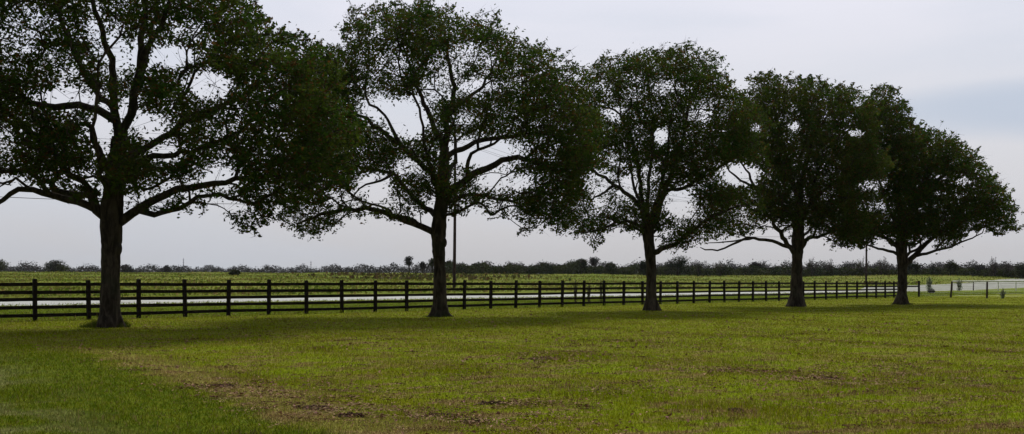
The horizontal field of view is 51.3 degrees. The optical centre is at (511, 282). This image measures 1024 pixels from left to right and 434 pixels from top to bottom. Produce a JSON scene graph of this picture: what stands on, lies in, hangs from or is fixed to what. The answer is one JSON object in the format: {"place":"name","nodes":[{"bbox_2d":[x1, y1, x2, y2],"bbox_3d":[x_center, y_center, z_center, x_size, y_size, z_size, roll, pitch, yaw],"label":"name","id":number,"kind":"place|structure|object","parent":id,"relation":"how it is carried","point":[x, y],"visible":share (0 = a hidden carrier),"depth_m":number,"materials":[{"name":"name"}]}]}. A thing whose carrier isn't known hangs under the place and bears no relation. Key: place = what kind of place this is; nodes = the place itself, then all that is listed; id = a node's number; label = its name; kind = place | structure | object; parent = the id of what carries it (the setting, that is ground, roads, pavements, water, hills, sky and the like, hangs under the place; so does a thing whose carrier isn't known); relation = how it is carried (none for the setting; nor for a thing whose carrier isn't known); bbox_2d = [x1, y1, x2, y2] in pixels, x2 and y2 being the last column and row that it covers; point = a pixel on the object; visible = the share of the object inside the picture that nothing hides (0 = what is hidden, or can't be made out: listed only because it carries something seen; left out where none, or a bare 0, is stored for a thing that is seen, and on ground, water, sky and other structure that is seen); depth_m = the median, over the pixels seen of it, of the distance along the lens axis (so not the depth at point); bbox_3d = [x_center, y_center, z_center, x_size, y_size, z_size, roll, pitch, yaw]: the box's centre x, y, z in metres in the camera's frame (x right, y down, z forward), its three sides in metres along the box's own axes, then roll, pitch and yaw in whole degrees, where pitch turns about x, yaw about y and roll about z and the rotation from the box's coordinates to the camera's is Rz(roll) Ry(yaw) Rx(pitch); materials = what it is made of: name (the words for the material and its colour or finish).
{"place":"outdoors","nodes":[
{"label":"outdoors","id":0,"kind":"place"},
{"bbox_2d":[0,272,1023,433],"bbox_3d":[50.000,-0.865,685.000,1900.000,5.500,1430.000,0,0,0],"label":"ground","id":1,"kind":"structure","parent":0,"point":[706,377],"depth_m":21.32,"materials":[{"name":"green plant"}]},
{"bbox_2d":[0,259,10,270],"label":"tree","id":2,"kind":"object","parent":1,"relation":"on","point":[2,267],"visible":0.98,"depth_m":480.55,"materials":[{"name":"green plant"}]},
{"bbox_2d":[44,259,68,271],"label":"tree","id":3,"kind":"object","parent":1,"relation":"on","point":[55,265],"visible":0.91,"depth_m":469.36,"materials":[{"name":"green plant"}]},
{"bbox_2d":[77,318,130,327],"bbox_3d":[-13.547,1.293,35.796,1.762,0.454,1.654,0,0,0],"label":"grass clump","id":4,"kind":"object","parent":1,"relation":"on","point":[92,324],"visible":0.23,"depth_m":35.41,"materials":[{"name":"green plant"}]},
{"bbox_2d":[120,264,136,272],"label":"tree","id":5,"kind":"object","parent":1,"relation":"on","point":[126,268],"visible":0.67,"depth_m":597.52,"materials":[{"name":"green plant"}]},
{"bbox_2d":[161,265,170,271],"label":"tree","id":6,"kind":"object","parent":1,"relation":"on","point":[165,268],"visible":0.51,"depth_m":618.59,"materials":[{"name":"green plant"}]},
{"bbox_2d":[0,0,385,327],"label":"oak tree","id":7,"kind":"object","parent":1,"relation":"on","point":[125,161],"visible":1,"depth_m":33.14,"materials":[{"name":"green plant"}]},
{"bbox_2d":[205,383,233,386],"bbox_3d":[-4.174,1.464,15.150,0.568,0.085,0.199,0,0,0],"label":"soil clump","id":8,"kind":"object","parent":1,"relation":"on","point":[218,384],"visible":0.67,"depth_m":15.13,"materials":[{"name":"brown soil"}]},
{"bbox_2d":[228,269,241,274],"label":"bush","id":9,"kind":"object","parent":1,"relation":"on","point":[234,272],"visible":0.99,"depth_m":259.44,"materials":[{"name":"green plant"}]},
{"bbox_2d":[295,404,326,410],"bbox_3d":[-2.318,1.456,12.405,0.412,0.079,0.276,0,0,19],"label":"soil clump","id":10,"kind":"object","parent":1,"relation":"on","point":[311,406],"visible":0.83,"depth_m":12.35,"materials":[{"name":"brown soil"}]},
{"bbox_2d":[333,412,363,417],"bbox_3d":[-1.816,1.464,11.771,0.405,0.085,0.179,0,0,-17],"label":"soil clump","id":11,"kind":"object","parent":1,"relation":"on","point":[347,413],"visible":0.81,"depth_m":11.73,"materials":[{"name":"brown soil"}]},
{"bbox_2d":[404,256,413,272],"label":"tree","id":12,"kind":"object","parent":1,"relation":"on","point":[408,261],"visible":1,"depth_m":419.75,"materials":[{"name":"green plant"}]},
{"bbox_2d":[420,261,425,272],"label":"tree","id":13,"kind":"object","parent":1,"relation":"on","point":[422,264],"visible":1,"depth_m":429.65,"materials":[{"name":"green plant"}]},
{"bbox_2d":[277,271,575,280],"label":"bramble patch","id":14,"kind":"object","parent":1,"relation":"on","point":[412,276],"visible":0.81,"depth_m":237.84,"materials":[{"name":"green plant"}]},
{"bbox_2d":[428,258,433,272],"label":"tree","id":15,"kind":"object","parent":1,"relation":"on","point":[431,263],"visible":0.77,"depth_m":398.96,"materials":[{"name":"green plant"}]},
{"bbox_2d":[276,0,616,316],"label":"oak tree","id":16,"kind":"object","parent":1,"relation":"on","point":[556,128],"visible":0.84,"depth_m":44.76,"materials":[{"name":"green plant"}]},
{"bbox_2d":[449,139,459,287],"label":"power pole","id":17,"kind":"object","parent":1,"relation":"on","point":[454,251],"visible":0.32,"depth_m":139.84,"materials":[{"name":"brown wood"}]},
{"bbox_2d":[0,279,919,320],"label":"board fence","id":18,"kind":"object","parent":1,"relation":"on","point":[138,298],"visible":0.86,"depth_m":54.00,"materials":[{"name":"black wood"}]},
{"bbox_2d":[460,417,480,423],"bbox_3d":[-0.499,1.516,11.679,0.393,0.092,0.159,0,0,0],"label":"soil clump","id":19,"kind":"object","parent":1,"relation":"on","point":[470,421],"visible":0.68,"depth_m":11.64,"materials":[{"name":"brown soil"}]},
{"bbox_2d":[476,400,504,404],"bbox_3d":[-0.228,1.521,13.457,0.520,0.075,0.168,0,0,0],"label":"soil clump","id":20,"kind":"object","parent":1,"relation":"on","point":[495,402],"visible":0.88,"depth_m":13.42,"materials":[{"name":"brown soil"}]},
{"bbox_2d":[0,271,1023,297],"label":"pasture weeds","id":21,"kind":"object","parent":1,"relation":"on","point":[126,279],"visible":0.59,"depth_m":195.67,"materials":[{"name":"green plant"}]},
{"bbox_2d":[1,257,1022,273],"bbox_3d":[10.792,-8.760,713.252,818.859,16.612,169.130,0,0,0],"label":"distant woods","id":22,"kind":"object","parent":1,"relation":"on","point":[27,267],"visible":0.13,"depth_m":699.05,"materials":[{"name":"green plant"}]},
{"bbox_2d":[0,291,1023,321],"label":"verge grass","id":23,"kind":"structure","parent":1,"relation":"on","point":[634,299],"depth_m":73.51,"materials":[{"name":"green plant"}]},
{"bbox_2d":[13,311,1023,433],"bbox_3d":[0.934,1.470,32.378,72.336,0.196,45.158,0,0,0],"label":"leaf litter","id":24,"kind":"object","parent":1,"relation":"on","point":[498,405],"visible":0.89,"depth_m":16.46,"materials":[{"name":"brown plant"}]},
{"bbox_2d":[70,325,1023,433],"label":"dead thatch","id":25,"kind":"object","parent":1,"relation":"on","point":[595,386],"visible":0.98,"depth_m":14.85,"materials":[{"name":"brown plant"}]},
{"bbox_2d":[573,281,577,301],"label":"tall weed","id":26,"kind":"object","parent":1,"relation":"on","point":[575,286],"visible":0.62,"depth_m":75.96,"materials":[{"name":"green plant"}]},
{"bbox_2d":[575,258,587,273],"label":"tree","id":27,"kind":"object","parent":1,"relation":"on","point":[584,262],"visible":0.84,"depth_m":349.26,"materials":[{"name":"green plant"}]},
{"bbox_2d":[587,257,600,273],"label":"tree","id":28,"kind":"object","parent":1,"relation":"on","point":[593,261],"visible":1,"depth_m":351.63,"materials":[{"name":"green plant"}]},
{"bbox_2d":[605,262,616,272],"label":"tree","id":29,"kind":"object","parent":1,"relation":"on","point":[608,265],"visible":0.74,"depth_m":349.15,"materials":[{"name":"green plant"}]},
{"bbox_2d":[639,260,645,274],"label":"tree","id":30,"kind":"object","parent":1,"relation":"on","point":[642,268],"visible":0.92,"depth_m":344.37,"materials":[{"name":"green plant"}]},
{"bbox_2d":[555,35,779,310],"bbox_3d":[7.953,-5.733,56.554,12.843,14.689,11.562,0,0,0],"label":"oak tree","id":31,"kind":"object","parent":1,"relation":"on","point":[712,146],"visible":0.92,"depth_m":54.39,"materials":[{"name":"green plant"}]},
{"bbox_2d":[663,254,690,274],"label":"tree","id":32,"kind":"object","parent":1,"relation":"on","point":[678,264],"visible":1,"depth_m":343.93,"materials":[{"name":"green plant"}]},
{"bbox_2d":[696,261,701,275],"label":"tree","id":33,"kind":"object","parent":1,"relation":"on","point":[699,269],"visible":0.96,"depth_m":339.71,"materials":[{"name":"green plant"}]},
{"bbox_2d":[712,261,728,275],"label":"tree","id":34,"kind":"object","parent":1,"relation":"on","point":[717,268],"visible":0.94,"depth_m":339.57,"materials":[{"name":"green plant"}]},
{"bbox_2d":[445,259,1023,278],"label":"scrub line","id":35,"kind":"object","parent":1,"relation":"on","point":[546,268],"visible":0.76,"depth_m":343.79,"materials":[{"name":"green plant"}]},
{"bbox_2d":[727,407,744,411],"bbox_3d":[2.608,1.491,12.401,0.206,0.083,0.102,0,0,0],"label":"soil clump","id":36,"kind":"object","parent":1,"relation":"on","point":[740,409],"visible":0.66,"depth_m":12.38,"materials":[{"name":"brown soil"}]},
{"bbox_2d":[751,261,763,271],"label":"tree","id":37,"kind":"object","parent":1,"relation":"on","point":[755,263],"visible":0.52,"depth_m":343.92,"materials":[{"name":"green plant"}]},
{"bbox_2d":[700,68,900,306],"bbox_3d":[17.827,-5.927,66.728,12.748,15.078,11.994,0,0,0],"label":"oak tree","id":38,"kind":"object","parent":1,"relation":"on","point":[814,130],"visible":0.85,"depth_m":64.10,"materials":[{"name":"green plant"}]},
{"bbox_2d":[803,258,820,275],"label":"tree","id":39,"kind":"object","parent":1,"relation":"on","point":[810,263],"visible":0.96,"depth_m":319.89,"materials":[{"name":"green plant"}]},
{"bbox_2d":[824,260,833,274],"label":"tree","id":40,"kind":"object","parent":1,"relation":"on","point":[828,267],"visible":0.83,"depth_m":321.87,"materials":[{"name":"green plant"}]},
{"bbox_2d":[855,256,870,275],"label":"tree","id":41,"kind":"object","parent":1,"relation":"on","point":[861,268],"visible":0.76,"depth_m":317.80,"materials":[{"name":"green plant"}]},
{"bbox_2d":[865,246,866,282],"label":"power pole","id":42,"kind":"object","parent":1,"relation":"on","point":[866,265],"visible":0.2,"depth_m":234.82,"materials":[{"name":"brown wood"}]},
{"bbox_2d":[875,256,891,274],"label":"tree","id":43,"kind":"object","parent":1,"relation":"on","point":[881,267],"visible":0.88,"depth_m":317.75,"materials":[{"name":"green plant"}]},
{"bbox_2d":[864,281,917,284],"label":"roadside weeds","id":44,"kind":"object","parent":1,"relation":"on","point":[887,282],"visible":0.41,"depth_m":236.47,"materials":[{"name":"green plant"}]},
{"bbox_2d":[907,261,920,271],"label":"tree","id":45,"kind":"object","parent":1,"relation":"on","point":[915,266],"visible":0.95,"depth_m":314.47,"materials":[{"name":"green plant"}]},
{"bbox_2d":[834,82,1023,304],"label":"oak tree","id":46,"kind":"object","parent":1,"relation":"on","point":[913,186],"visible":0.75,"depth_m":70.46,"materials":[{"name":"green plant"}]},
{"bbox_2d":[926,276,932,289],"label":"sapling","id":47,"kind":"object","parent":1,"relation":"on","point":[929,283],"visible":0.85,"depth_m":185.84,"materials":[{"name":"green plant"}]},
{"bbox_2d":[926,261,936,274],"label":"tree","id":48,"kind":"object","parent":1,"relation":"on","point":[932,266],"visible":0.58,"depth_m":317.96,"materials":[{"name":"green plant"}]},
{"bbox_2d":[943,259,960,275],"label":"tree","id":49,"kind":"object","parent":1,"relation":"on","point":[949,266],"visible":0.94,"depth_m":313.95,"materials":[{"name":"green plant"}]},
{"bbox_2d":[920,281,993,297],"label":"wire fence","id":50,"kind":"object","parent":1,"relation":"on","point":[967,290],"visible":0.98,"depth_m":104.44,"materials":[{"name":"grey metal"}]},
{"bbox_2d":[956,278,962,290],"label":"sapling","id":51,"kind":"object","parent":1,"relation":"on","point":[959,283],"visible":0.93,"depth_m":185.91,"materials":[{"name":"green plant"}]},
{"bbox_2d":[969,264,987,270],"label":"tree","id":52,"kind":"object","parent":1,"relation":"on","point":[979,267],"visible":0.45,"depth_m":317.27,"materials":[{"name":"green plant"}]},
{"bbox_2d":[952,281,1023,290],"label":"rail fence","id":53,"kind":"object","parent":1,"relation":"on","point":[998,283],"visible":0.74,"depth_m":189.98,"materials":[{"name":"wood"}]},
{"bbox_2d":[988,256,998,276],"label":"tree","id":54,"kind":"object","parent":1,"relation":"on","point":[993,270],"visible":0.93,"depth_m":304.80,"materials":[{"name":"green plant"}]},
{"bbox_2d":[999,288,1005,298],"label":"bush","id":55,"kind":"object","parent":1,"relation":"on","point":[1003,292],"visible":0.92,"depth_m":100.98,"materials":[{"name":"green plant"}]},
{"bbox_2d":[999,261,1014,277],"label":"tree","id":56,"kind":"object","parent":1,"relation":"on","point":[1006,266],"visible":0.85,"depth_m":304.93,"materials":[{"name":"green plant"}]},
{"bbox_2d":[1014,261,1023,277],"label":"tree","id":57,"kind":"object","parent":1,"relation":"on","point":[1019,268],"visible":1,"depth_m":300.12,"materials":[{"name":"green plant"}]},
{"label":"power pole","id":58,"kind":"object","parent":1,"relation":"on","visible":0},
{"bbox_2d":[10,197,434,203],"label":"power line","id":59,"kind":"object","parent":58,"relation":"attached to","point":[168,202],"visible":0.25,"depth_m":108.65,"materials":[{"name":"grey"}]},
{"bbox_2d":[0,279,1023,305],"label":"road","id":60,"kind":"structure","parent":0,"point":[941,287],"depth_m":110.13,"materials":[{"name":"grey asphalt"}]},
{"bbox_2d":[0,0,1023,272],"label":"sky","id":61,"kind":"structure","parent":0,"point":[959,64],"materials":[{"name":"grey"}]}
]}

